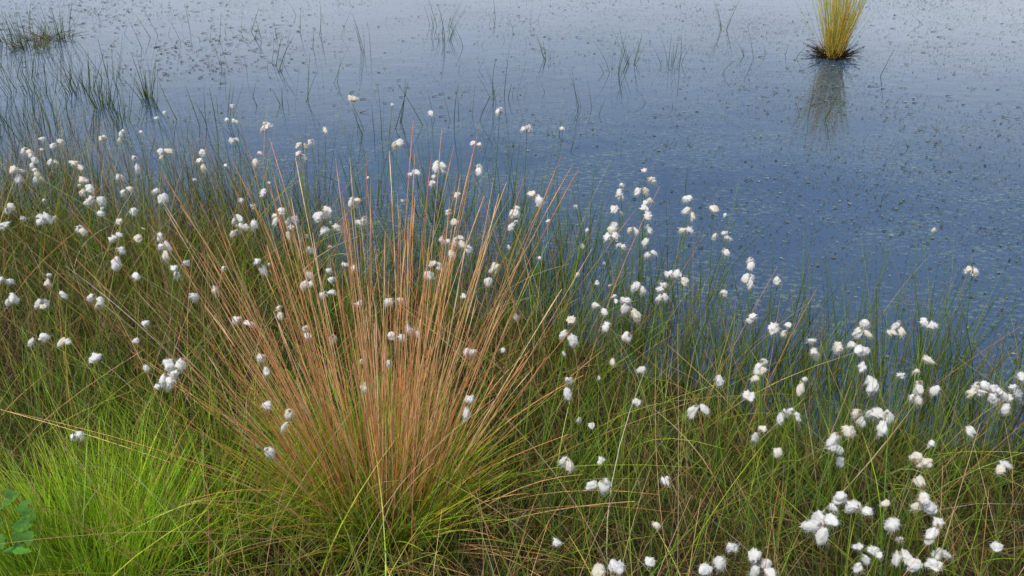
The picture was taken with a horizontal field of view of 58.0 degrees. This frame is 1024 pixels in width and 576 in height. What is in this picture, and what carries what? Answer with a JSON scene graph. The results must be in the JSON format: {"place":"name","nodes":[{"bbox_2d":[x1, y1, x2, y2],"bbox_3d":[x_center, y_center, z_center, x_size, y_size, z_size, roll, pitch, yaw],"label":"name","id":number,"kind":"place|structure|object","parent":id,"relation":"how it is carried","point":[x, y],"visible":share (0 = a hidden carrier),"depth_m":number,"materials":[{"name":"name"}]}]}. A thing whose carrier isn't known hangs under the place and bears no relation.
{"place":"outdoors","nodes":[
{"label":"outdoors","id":0,"kind":"place"},
{"bbox_2d":[0,1,1020,143],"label":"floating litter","id":1,"kind":"object","parent":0,"point":[354,63],"visible":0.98,"depth_m":7.07,"materials":[{"name":"brown plant"}]},
{"bbox_2d":[0,0,1023,456],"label":"water","id":2,"kind":"structure","parent":0,"point":[568,22],"depth_m":5.37,"materials":[{"name":"blue liquid"}]},
{"bbox_2d":[0,0,1023,395],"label":"floating leaves","id":3,"kind":"object","parent":2,"relation":"on","point":[730,162],"visible":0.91,"depth_m":4.97,"materials":[{"name":"plant"}]},
{"bbox_2d":[795,0,882,62],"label":"rush tussock","id":4,"kind":"object","parent":2,"relation":"in","point":[835,44],"visible":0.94,"depth_m":6.79,"materials":[{"name":"yellow plant"}]},
{"bbox_2d":[0,63,1023,575],"bbox_3d":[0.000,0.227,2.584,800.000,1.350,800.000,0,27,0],"label":"ground","id":5,"kind":"structure","parent":0,"point":[662,547],"depth_m":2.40,"materials":[{"name":"green plant"}]},
{"bbox_2d":[0,488,40,575],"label":"bramble leaves","id":6,"kind":"object","parent":5,"relation":"on","point":[22,509],"visible":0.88,"depth_m":1.81,"materials":[{"name":"green leaves"}]},
{"bbox_2d":[0,313,197,502],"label":"green grass clump","id":7,"kind":"object","parent":5,"relation":"on","point":[10,440],"visible":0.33,"depth_m":2.46,"materials":[{"name":"green plant"}]},
{"bbox_2d":[0,389,257,575],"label":"green grass clump","id":8,"kind":"object","parent":5,"relation":"on","point":[21,559],"visible":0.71,"depth_m":2.02,"materials":[{"name":"green plant"}]},
{"bbox_2d":[4,404,318,575],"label":"green grass clump","id":9,"kind":"object","parent":5,"relation":"on","point":[202,517],"visible":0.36,"depth_m":2.04,"materials":[{"name":"green plant"}]},
{"bbox_2d":[15,329,379,568],"bbox_3d":[-0.710,0.388,2.236,0.858,0.357,0.859,0,27,0],"label":"green grass clump","id":10,"kind":"object","parent":5,"relation":"on","point":[209,418],"visible":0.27,"depth_m":2.24,"materials":[{"name":"green plant"}]},
{"bbox_2d":[138,443,456,575],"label":"green grass clump","id":11,"kind":"object","parent":5,"relation":"on","point":[368,573],"visible":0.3,"depth_m":2.04,"materials":[{"name":"plant"}]},
{"bbox_2d":[0,120,703,575],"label":"rush tussock","id":12,"kind":"object","parent":5,"relation":"on","point":[440,432],"visible":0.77,"depth_m":2.07,"materials":[{"name":"brown plant"}]},
{"bbox_2d":[300,370,670,575],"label":"green grass clump","id":13,"kind":"object","parent":5,"relation":"on","point":[565,524],"visible":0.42,"depth_m":2.15,"materials":[{"name":"green plant"}]},
{"bbox_2d":[0,95,1023,575],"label":"cottongrass","id":14,"kind":"object","parent":5,"relation":"on","point":[820,521],"visible":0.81,"depth_m":2.40,"materials":[{"name":"plant"}]},
{"bbox_2d":[0,196,1023,575],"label":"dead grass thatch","id":15,"kind":"object","parent":5,"relation":"on","point":[10,270],"visible":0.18,"depth_m":2.42,"materials":[{"name":"plant"}]},
{"bbox_2d":[0,0,1023,438],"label":"pond sedge","id":16,"kind":"object","parent":5,"relation":"on","point":[44,38],"visible":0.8,"depth_m":3.78,"materials":[{"name":"green plant"}]},
{"bbox_2d":[0,112,1023,575],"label":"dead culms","id":17,"kind":"object","parent":5,"relation":"on","point":[432,404],"visible":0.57,"depth_m":2.23,"materials":[{"name":"brown plant"}]},
{"bbox_2d":[536,335,869,573],"bbox_3d":[0.435,0.435,2.188,0.787,0.382,0.901,0,27,0],"label":"green grass clump","id":18,"kind":"object","parent":5,"relation":"on","point":[747,497],"visible":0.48,"depth_m":2.25,"materials":[{"name":"green plant"}]},
{"bbox_2d":[716,340,1023,538],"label":"green grass clump","id":19,"kind":"object","parent":5,"relation":"on","point":[853,516],"visible":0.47,"depth_m":2.36,"materials":[{"name":"green plant"}]}
]}

